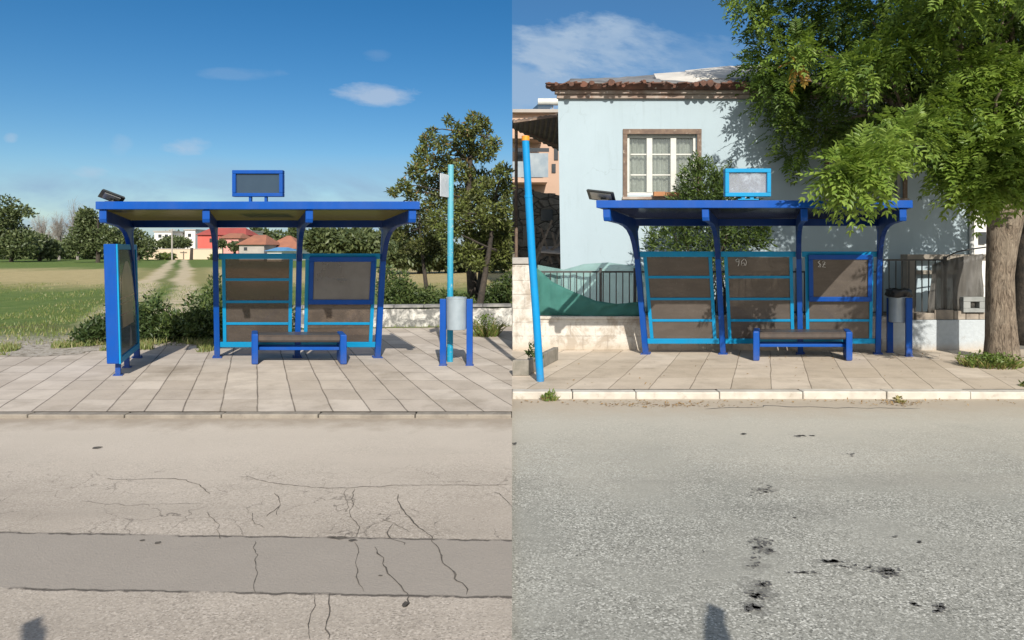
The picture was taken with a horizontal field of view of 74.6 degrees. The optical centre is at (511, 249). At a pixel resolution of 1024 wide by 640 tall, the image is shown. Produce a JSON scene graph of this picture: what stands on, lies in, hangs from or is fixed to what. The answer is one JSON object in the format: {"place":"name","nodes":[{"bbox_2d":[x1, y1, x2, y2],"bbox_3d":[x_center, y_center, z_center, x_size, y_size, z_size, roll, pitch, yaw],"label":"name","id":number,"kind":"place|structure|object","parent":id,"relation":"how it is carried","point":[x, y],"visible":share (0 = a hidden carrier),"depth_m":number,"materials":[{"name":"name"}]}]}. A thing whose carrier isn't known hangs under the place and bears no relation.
{"place":"outdoors","nodes":[
{"label":"outdoors","id":0,"kind":"place"},
{"bbox_2d":[0,418,511,639],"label":"road","id":1,"kind":"structure","parent":0,"point":[255,528],"depth_m":4.18,"materials":[{"name":"grey asphalt"}]},
{"bbox_2d":[0,412,510,417],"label":"kerb","id":2,"kind":"structure","parent":1,"relation":"on","point":[254,415],"depth_m":6.93,"materials":[{"name":"grey concrete"}]},
{"bbox_2d":[0,326,511,410],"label":"pavement","id":3,"kind":"structure","parent":0,"point":[406,372],"depth_m":8.79,"materials":[{"name":"beige tile"}]},
{"bbox_2d":[0,345,104,355],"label":"gravel","id":4,"kind":"structure","parent":3,"relation":"on","point":[36,350],"depth_m":11.19,"materials":[{"name":"grey gravel"}]},
{"bbox_2d":[104,244,139,375],"bbox_3d":[-5.604,0.812,9.679,0.219,1.775,1.640,0,0,-21],"label":"advertising panel","id":5,"kind":"object","parent":3,"relation":"on","point":[122,331],"visible":0.98,"depth_m":9.08,"materials":[{"name":"blue paint"}]},
{"bbox_2d":[96,201,419,357],"bbox_3d":[-3.562,0.557,9.408,4.883,2.285,2.495,0,0,0],"label":"bus shelter","id":6,"kind":"object","parent":3,"relation":"on","point":[257,291],"visible":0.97,"depth_m":10.12,"materials":[{"name":"blue paint"}]},
{"bbox_2d":[98,189,124,200],"bbox_3d":[-4.961,-0.651,8.323,0.248,0.174,0.310,0,0,-41],"label":"flood lamp","id":7,"kind":"object","parent":6,"relation":"attached to","point":[107,195],"visible":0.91,"depth_m":8.27,"materials":[{"name":"grey metal"}]},
{"bbox_2d":[232,170,284,200],"bbox_3d":[-3.257,-0.784,8.630,0.647,0.465,0.080,0,0,0],"label":"display board","id":8,"kind":"object","parent":6,"relation":"on","point":[265,184],"visible":0.98,"depth_m":8.62,"materials":[{"name":"blue paint"}]},
{"bbox_2d":[251,331,346,364],"bbox_3d":[-3.225,1.472,10.140,1.563,0.455,0.440,0,0,0],"label":"bench","id":9,"kind":"object","parent":3,"relation":"on","point":[340,339],"visible":1,"depth_m":9.94,"materials":[{"name":"blue paint"}]},
{"bbox_2d":[440,164,453,361],"bbox_3d":[-1.003,0.206,10.094,0.101,2.988,0.348,0,0,32],"label":"bus stop pole","id":10,"kind":"object","parent":3,"relation":"on","point":[446,185],"visible":0.83,"depth_m":10.16,"materials":[{"name":"metal"}]},
{"bbox_2d":[439,297,473,365],"bbox_3d":[-0.817,1.200,9.870,0.510,1.000,0.308,0,0,0],"label":"litter bin","id":11,"kind":"object","parent":3,"relation":"on","point":[456,313],"visible":1,"depth_m":9.82,"materials":[{"name":"blue metal"}]},
{"bbox_2d":[473,313,510,336],"bbox_3d":[-0.498,1.478,13.198,1.004,0.490,0.911,0,0,37],"label":"weed tuft","id":12,"kind":"object","parent":3,"relation":"on","point":[493,330],"visible":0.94,"depth_m":13.11,"materials":[{"name":"green plant"}]},
{"bbox_2d":[0,256,511,354],"bbox_3d":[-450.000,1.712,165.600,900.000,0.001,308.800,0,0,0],"label":"field","id":13,"kind":"structure","parent":0,"point":[85,273],"depth_m":32.97,"materials":[{"name":"green plant"}]},
{"bbox_2d":[0,194,45,261],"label":"tree","id":14,"kind":"object","parent":13,"relation":"on","point":[20,241],"visible":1,"depth_m":90.90,"materials":[{"name":"green plant"}]},
{"bbox_2d":[25,214,56,238],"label":"tree","id":15,"kind":"object","parent":13,"relation":"on","point":[42,227],"visible":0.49,"depth_m":111.48,"materials":[{"name":"grey plant"}]},
{"bbox_2d":[25,229,64,260],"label":"tree","id":16,"kind":"object","parent":13,"relation":"on","point":[52,248],"visible":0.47,"depth_m":99.92,"materials":[{"name":"green plant"}]},
{"bbox_2d":[46,212,69,259],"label":"tree","id":17,"kind":"object","parent":13,"relation":"on","point":[58,231],"visible":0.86,"depth_m":109.52,"materials":[{"name":"grey plant"}]},
{"bbox_2d":[64,197,83,259],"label":"tree","id":18,"kind":"object","parent":13,"relation":"on","point":[70,224],"visible":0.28,"depth_m":111.39,"materials":[{"name":"grey plant"}]},
{"bbox_2d":[0,237,148,259],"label":"wood","id":19,"kind":"object","parent":13,"relation":"on","point":[89,256],"visible":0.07,"depth_m":118.48,"materials":[{"name":"green plant"}]},
{"bbox_2d":[61,205,125,262],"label":"tree","id":20,"kind":"object","parent":13,"relation":"on","point":[89,233],"visible":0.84,"depth_m":87.21,"materials":[{"name":"green plant"}]},
{"bbox_2d":[65,304,164,345],"bbox_3d":[-7.260,1.405,12.381,1.660,1.020,1.247,0,0,0],"label":"bush","id":21,"kind":"object","parent":13,"relation":"on","point":[94,328],"visible":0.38,"depth_m":12.16,"materials":[{"name":"green plant"}]},
{"bbox_2d":[118,228,158,260],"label":"tree","id":22,"kind":"object","parent":13,"relation":"on","point":[143,243],"visible":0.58,"depth_m":104.52,"materials":[{"name":"green plant"}]},
{"bbox_2d":[153,231,184,248],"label":"house","id":23,"kind":"structure","parent":13,"relation":"on","point":[158,235],"depth_m":140.00,"materials":[{"name":"white paint"}]},
{"bbox_2d":[171,229,172,259],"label":"utility pole","id":24,"kind":"object","parent":13,"relation":"on","point":[171,244],"visible":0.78,"depth_m":111.93,"materials":[{"name":"grey concrete"}]},
{"bbox_2d":[156,235,193,248],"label":"tree","id":25,"kind":"object","parent":13,"relation":"on","point":[180,242],"visible":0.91,"depth_m":123.38,"materials":[{"name":"green plant"}]},
{"bbox_2d":[139,289,222,342],"bbox_3d":[-6.243,1.312,12.668,1.740,1.168,1.302,0,0,0],"label":"bush","id":26,"kind":"object","parent":13,"relation":"on","point":[191,322],"visible":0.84,"depth_m":12.46,"materials":[{"name":"green plant"}]},
{"bbox_2d":[144,249,222,258],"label":"boundary wall","id":27,"kind":"structure","parent":13,"relation":"on","point":[197,253],"depth_m":117.88,"materials":[{"name":"beige concrete"}]},
{"bbox_2d":[154,248,221,259],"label":"tree","id":28,"kind":"object","parent":13,"relation":"on","point":[164,256],"visible":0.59,"depth_m":112.05,"materials":[{"name":"green plant"}]},
{"bbox_2d":[183,229,204,248],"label":"house","id":29,"kind":"structure","parent":13,"relation":"on","point":[191,234],"depth_m":145.00,"materials":[{"name":"white paint"}]},
{"bbox_2d":[218,238,226,248],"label":"tree","id":30,"kind":"object","parent":13,"relation":"on","point":[222,243],"visible":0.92,"depth_m":120.84,"materials":[{"name":"green plant"}]},
{"bbox_2d":[196,228,257,248],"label":"house","id":31,"kind":"structure","parent":13,"relation":"on","point":[204,240],"depth_m":135.41,"materials":[{"name":"paint"}]},
{"bbox_2d":[153,228,306,240],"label":"tree","id":32,"kind":"object","parent":13,"relation":"on","point":[276,235],"visible":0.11,"depth_m":169.43,"materials":[{"name":"green plant"}]},
{"bbox_2d":[226,240,238,252],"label":"tree","id":33,"kind":"object","parent":13,"relation":"on","point":[231,245],"visible":0.88,"depth_m":118.79,"materials":[{"name":"green plant"}]},
{"bbox_2d":[218,233,249,252],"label":"house","id":34,"kind":"structure","parent":13,"relation":"on","point":[239,237],"depth_m":128.18,"materials":[{"name":"ceramic"}]},
{"bbox_2d":[200,273,294,336],"bbox_3d":[-5.207,1.152,13.488,1.855,1.486,1.161,0,0,0],"label":"bush","id":35,"kind":"object","parent":13,"relation":"on","point":[210,301],"visible":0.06,"depth_m":13.29,"materials":[{"name":"green plant"}]},
{"bbox_2d":[251,230,263,234],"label":"house","id":36,"kind":"structure","parent":13,"relation":"on","point":[259,232],"depth_m":154.40,"materials":[{"name":"white paint"}]},
{"bbox_2d":[236,235,279,252],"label":"house","id":37,"kind":"structure","parent":13,"relation":"on","point":[257,244],"depth_m":100.44,"materials":[{"name":"ceramic"}]},
{"bbox_2d":[265,247,296,260],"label":"house","id":38,"kind":"structure","parent":13,"relation":"on","point":[282,250],"depth_m":97.65,"materials":[{"name":"blue metal"}]},
{"bbox_2d":[276,236,308,259],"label":"house","id":39,"kind":"structure","parent":13,"relation":"on","point":[289,241],"depth_m":106.65,"materials":[{"name":"paint"}]},
{"bbox_2d":[302,228,379,252],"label":"tree","id":40,"kind":"object","parent":13,"relation":"on","point":[338,240],"visible":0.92,"depth_m":60.06,"materials":[{"name":"green plant"}]},
{"bbox_2d":[292,303,511,327],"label":"wall","id":41,"kind":"structure","parent":13,"relation":"on","point":[411,315],"depth_m":14.95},
{"bbox_2d":[375,259,442,307],"bbox_3d":[-2.523,0.984,16.342,1.750,1.554,1.350,0,0,0],"label":"bush","id":42,"kind":"object","parent":13,"relation":"on","point":[397,290],"visible":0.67,"depth_m":16.09,"materials":[{"name":"green plant"}]},
{"bbox_2d":[390,206,446,302],"bbox_3d":[-2.416,0.267,17.919,1.910,2.978,1.294,0,0,38],"label":"tree","id":43,"kind":"object","parent":13,"relation":"on","point":[420,230],"visible":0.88,"depth_m":17.92,"materials":[{"name":"green plant"}]},
{"bbox_2d":[373,226,465,273],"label":"tree","id":44,"kind":"object","parent":13,"relation":"on","point":[397,261],"visible":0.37,"depth_m":46.63,"materials":[{"name":"green plant"}]},
{"bbox_2d":[384,109,503,303],"bbox_3d":[-1.804,-0.956,17.364,3.222,5.432,2.381,0,0,0],"label":"tree","id":45,"kind":"object","parent":13,"relation":"on","point":[470,153],"visible":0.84,"depth_m":17.05,"materials":[{"name":"green plant"}]},
{"bbox_2d":[428,287,476,307],"bbox_3d":[-1.463,1.333,16.886,1.372,0.869,1.196,0,0,0],"label":"bush","id":46,"kind":"object","parent":13,"relation":"on","point":[467,295],"visible":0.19,"depth_m":16.79,"materials":[{"name":"green plant"}]},
{"bbox_2d":[425,160,515,307],"bbox_3d":[-1.015,-0.117,15.857,2.243,3.780,2.338,0,0,0],"label":"tree","id":47,"kind":"object","parent":13,"relation":"on","point":[496,202],"visible":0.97,"depth_m":15.78,"materials":[{"name":"green plant"}]},
{"bbox_2d":[453,215,511,292],"bbox_3d":[-0.810,0.325,18.356,1.838,2.862,1.416,0,0,0],"label":"tree","id":48,"kind":"object","parent":13,"relation":"on","point":[479,276],"visible":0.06,"depth_m":18.48,"materials":[{"name":"green plant"}]},
{"bbox_2d":[457,228,511,272],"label":"tree","id":49,"kind":"object","parent":13,"relation":"on","point":[495,268],"visible":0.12,"depth_m":48.59,"materials":[{"name":"green plant"}]},
{"bbox_2d":[484,270,511,307],"bbox_3d":[-0.321,1.114,16.632,1.405,1.293,0.980,0,0,40],"label":"bush","id":50,"kind":"object","parent":13,"relation":"on","point":[504,292],"visible":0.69,"depth_m":16.39,"materials":[{"name":"green plant"}]},
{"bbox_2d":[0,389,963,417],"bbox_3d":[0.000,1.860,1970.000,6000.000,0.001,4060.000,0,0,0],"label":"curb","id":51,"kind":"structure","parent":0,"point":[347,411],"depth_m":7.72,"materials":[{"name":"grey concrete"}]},
{"bbox_2d":[0,0,963,247],"label":"sky","id":52,"kind":"structure","parent":0,"point":[135,100],"materials":[{"name":"blue"}]},
{"bbox_2d":[512,399,1023,639],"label":"road","id":53,"kind":"structure","parent":0,"point":[797,519],"depth_m":4.44,"materials":[{"name":"grey asphalt"}]},
{"bbox_2d":[539,388,559,400],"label":"weed tuft","id":54,"kind":"object","parent":53,"relation":"on","point":[549,394],"visible":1,"depth_m":7.93,"materials":[{"name":"green plant"}]},
{"bbox_2d":[512,389,1023,398],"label":"kerb","id":55,"kind":"structure","parent":53,"relation":"on","point":[800,394],"depth_m":8.03,"materials":[{"name":"white paint"}]},
{"bbox_2d":[521,351,1014,407],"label":"leaf litter","id":56,"kind":"object","parent":53,"relation":"on","point":[763,400],"visible":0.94,"depth_m":7.81,"materials":[{"name":"brown plant"}]},
{"bbox_2d":[893,395,906,402],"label":"weed tuft","id":57,"kind":"object","parent":53,"relation":"on","point":[898,398],"visible":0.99,"depth_m":7.84,"materials":[{"name":"plant"}]},
{"bbox_2d":[512,349,1023,388],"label":"pavement","id":58,"kind":"structure","parent":0,"point":[697,369],"depth_m":9.37,"materials":[{"name":"beige tile"}]},
{"bbox_2d":[512,257,532,349],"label":"block wall","id":59,"kind":"structure","parent":58,"relation":"on","point":[522,328],"depth_m":11.35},
{"bbox_2d":[522,135,543,381],"bbox_3d":[0.270,0.119,8.681,0.292,3.169,0.104,0,0,0],"label":"bus stop pole","id":60,"kind":"object","parent":58,"relation":"on","point":[528,196],"visible":1,"depth_m":8.64,"materials":[{"name":"blue metal"}]},
{"bbox_2d":[513,342,557,375],"bbox_3d":[0.339,1.496,9.706,0.389,0.407,1.435,0,0,15],"label":"planter","id":61,"kind":"object","parent":58,"relation":"on","point":[524,367],"visible":0.68,"depth_m":9.26,"materials":[{"name":"concrete"}]},
{"bbox_2d":[533,315,885,349],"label":"boundary wall","id":62,"kind":"structure","parent":58,"relation":"on","point":[561,332],"depth_m":11.35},
{"bbox_2d":[537,268,638,315],"bbox_3d":[1.276,0.707,11.411,1.795,0.870,0.068,0,0,0],"label":"shade net","id":63,"kind":"object","parent":62,"relation":"attached to","point":[555,299],"visible":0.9,"depth_m":11.41,"materials":[{"name":"green fabric"}]},
{"bbox_2d":[541,268,636,303],"bbox_3d":[1.253,0.735,11.470,1.749,0.840,0.044,0,0,0],"label":"railing","id":64,"kind":"object","parent":62,"relation":"on","point":[600,271],"visible":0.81,"depth_m":11.46,"materials":[{"name":"black metal"}]},
{"bbox_2d":[537,262,647,314],"bbox_3d":[1.533,0.691,11.611,2.186,0.940,0.094,0,0,0],"label":"shade net","id":65,"kind":"object","parent":62,"relation":"attached to","point":[611,266],"visible":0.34,"depth_m":11.61,"materials":[{"name":"green fabric"}]},
{"bbox_2d":[637,268,875,315],"bbox_3d":[4.199,0.735,11.470,4.128,0.840,0.044,0,0,0],"label":"railing","id":66,"kind":"object","parent":62,"relation":"on","point":[725,311],"visible":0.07,"depth_m":11.46,"materials":[{"name":"black metal"}]},
{"bbox_2d":[596,200,912,354],"bbox_3d":[3.567,0.537,9.777,4.996,2.326,2.495,0,0,0],"label":"bus shelter","id":67,"kind":"object","parent":58,"relation":"on","point":[759,293],"visible":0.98,"depth_m":10.56,"materials":[{"name":"blue paint"}]},
{"bbox_2d":[586,189,614,199],"bbox_3d":[1.149,-0.692,8.645,0.366,0.161,0.280,0,0,17],"label":"flood lamp","id":68,"kind":"object","parent":67,"relation":"attached to","point":[599,195],"visible":0.97,"depth_m":8.59,"materials":[{"name":"grey metal"}]},
{"bbox_2d":[724,168,770,199],"bbox_3d":[2.999,-0.830,8.570,0.582,0.400,0.100,0,0,0],"label":"display board","id":69,"kind":"object","parent":67,"relation":"on","point":[766,171],"visible":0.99,"depth_m":8.53,"materials":[{"name":"paint"}]},
{"bbox_2d":[753,328,851,360],"bbox_3d":[4.519,1.472,10.470,1.673,0.455,0.440,0,0,0],"label":"bench","id":70,"kind":"object","parent":58,"relation":"on","point":[845,335],"visible":1,"depth_m":10.27,"materials":[{"name":"blue paint"}]},
{"bbox_2d":[711,0,1023,361],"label":"tree","id":71,"kind":"object","parent":58,"relation":"on","point":[976,165],"visible":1,"depth_m":9.45,"materials":[{"name":"green plant"}]},
{"bbox_2d":[884,287,913,356],"bbox_3d":[6.294,1.157,10.920,0.396,1.087,0.530,0,0,0],"label":"litter bin","id":72,"kind":"object","parent":58,"relation":"on","point":[898,305],"visible":1,"depth_m":10.80,"materials":[{"name":"blue metal"}]},
{"bbox_2d":[883,297,984,349],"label":"boundary wall","id":73,"kind":"structure","parent":58,"relation":"on","point":[962,327],"depth_m":11.35,"materials":[{"name":"white paint"}]},
{"bbox_2d":[882,256,946,315],"bbox_3d":[6.840,0.633,11.470,1.142,1.043,0.044,0,0,0],"label":"railing","id":74,"kind":"object","parent":73,"relation":"on","point":[909,260],"visible":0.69,"depth_m":11.46,"materials":[{"name":"black metal"}]},
{"bbox_2d":[928,254,983,312],"bbox_3d":[7.525,0.577,11.401,0.936,1.019,0.082,0,0,1],"label":"plastic sheet","id":75,"kind":"object","parent":73,"relation":"attached to","point":[953,280],"visible":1,"depth_m":11.40,"materials":[{"name":"grey plastic"}]},
{"bbox_2d":[942,246,985,261],"bbox_3d":[7.631,0.079,11.350,0.740,0.264,0.024,0,0,0],"label":"cable","id":76,"kind":"object","parent":75,"relation":"attached to","point":[945,258],"visible":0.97,"depth_m":11.34,"materials":[{"name":"black rubber"}]},
{"bbox_2d":[954,349,1023,369],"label":"weed tuft","id":77,"kind":"object","parent":58,"relation":"on","point":[986,360],"visible":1,"depth_m":9.71,"materials":[{"name":"green plant"}]},
{"bbox_2d":[900,254,985,310],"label":"shed","id":78,"kind":"structure","parent":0,"point":[918,276],"depth_m":12.38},
{"label":"yard","id":79,"kind":"structure","parent":0,"visible":0},
{"bbox_2d":[512,109,558,194],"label":"apartment building","id":80,"kind":"structure","parent":79,"relation":"on","point":[544,161],"depth_m":29.86,"materials":[{"name":"paint"}]},
{"bbox_2d":[518,152,521,160],"bbox_3d":[0.306,-4.161,30.025,0.286,0.679,0.150,0,0,0],"label":"window","id":81,"kind":"structure","parent":80,"relation":"in","point":[519,153],"depth_m":29.95,"materials":[{"name":"grey glass"}]},
{"bbox_2d":[533,98,557,108],"bbox_3d":[1.414,-6.657,31.308,1.500,0.894,0.816,0,0,0],"label":"solar water heater","id":82,"kind":"object","parent":80,"relation":"on","point":[546,103],"visible":0.57,"depth_m":31.40,"materials":[{"name":"white paint"}]},
{"bbox_2d":[552,164,555,172],"bbox_3d":[1.859,-3.625,30.025,0.179,0.393,0.150,0,0,0],"label":"window","id":83,"kind":"structure","parent":80,"relation":"in","point":[553,165],"depth_m":29.95,"materials":[{"name":"grey glass"}]},
{"bbox_2d":[554,149,557,159],"bbox_3d":[1.966,-4.268,30.025,0.179,0.536,0.150,0,0,0],"label":"window","id":84,"kind":"structure","parent":80,"relation":"in","point":[555,150],"depth_m":29.95,"materials":[{"name":"grey glass"}]},
{"bbox_2d":[512,113,558,256],"bbox_3d":[0.608,-0.638,15.300,1.207,4.876,3.403,0,0,0],"label":"awning","id":85,"kind":"object","parent":79,"relation":"on","point":[543,129],"visible":0.81,"depth_m":15.76,"materials":[{"name":"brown wood"}]},
{"bbox_2d":[512,188,560,282],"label":"ruined wall","id":86,"kind":"structure","parent":79,"relation":"on","point":[546,208],"depth_m":17.50,"materials":[{"name":"stone"}]},
{"bbox_2d":[536,220,560,263],"bbox_3d":[0.965,0.474,16.479,0.980,2.651,0.873,0,0,0],"label":"scrap heap","id":87,"kind":"object","parent":79,"relation":"on","point":[550,251],"visible":0.28,"depth_m":16.39,"materials":[{"name":"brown wood"}]},
{"bbox_2d":[639,150,778,314],"bbox_3d":[3.543,-0.034,12.146,2.539,3.584,0.920,0,0,0],"label":"bush","id":88,"kind":"object","parent":79,"relation":"on","point":[699,174],"visible":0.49,"depth_m":12.06,"materials":[{"name":"green plant"}]},
{"bbox_2d":[545,65,968,314],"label":"house","id":89,"kind":"structure","parent":79,"relation":"on","point":[634,137],"depth_m":12.90,"materials":[{"name":"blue paint"}]},
{"bbox_2d":[622,129,701,199],"bbox_3d":[2.879,-1.635,12.986,1.536,1.352,0.293,0,0,0],"label":"window","id":90,"kind":"structure","parent":89,"relation":"in","point":[651,163],"depth_m":13.07,"materials":[{"name":"white wood"}]},
{"bbox_2d":[653,192,688,196],"bbox_3d":[3.020,-1.055,12.770,0.665,0.085,0.120,0,0,0],"label":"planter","id":91,"kind":"object","parent":89,"relation":"on","point":[658,194],"visible":0.6,"depth_m":12.71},
{"bbox_2d":[824,129,908,199],"bbox_3d":[6.788,-1.620,12.986,1.613,1.383,0.293,0,0,0],"label":"window","id":92,"kind":"structure","parent":89,"relation":"in","point":[897,183],"depth_m":12.96,"materials":[{"name":"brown wood"}]},
{"bbox_2d":[969,212,973,253],"bbox_3d":[8.795,-0.584,12.860,0.086,4.668,0.090,0,0,0],"label":"drain pipe","id":93,"kind":"object","parent":89,"relation":"attached to","point":[971,240],"visible":0.09,"depth_m":12.82,"materials":[{"name":"grey metal"}]},
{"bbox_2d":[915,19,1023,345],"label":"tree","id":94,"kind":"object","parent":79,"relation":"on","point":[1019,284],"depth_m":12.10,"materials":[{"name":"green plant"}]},
{"bbox_2d":[974,215,985,296],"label":"house","id":95,"kind":"structure","parent":79,"relation":"on","point":[980,241],"depth_m":16.00,"materials":[{"name":"paint"}]},
{"bbox_2d":[978,232,985,243],"bbox_3d":[11.181,-0.276,16.000,0.152,0.286,0.100,0,0,0],"label":"window","id":96,"kind":"structure","parent":95,"relation":"in","point":[981,239],"depth_m":15.95,"materials":[{"name":"grey glass"}]}
]}

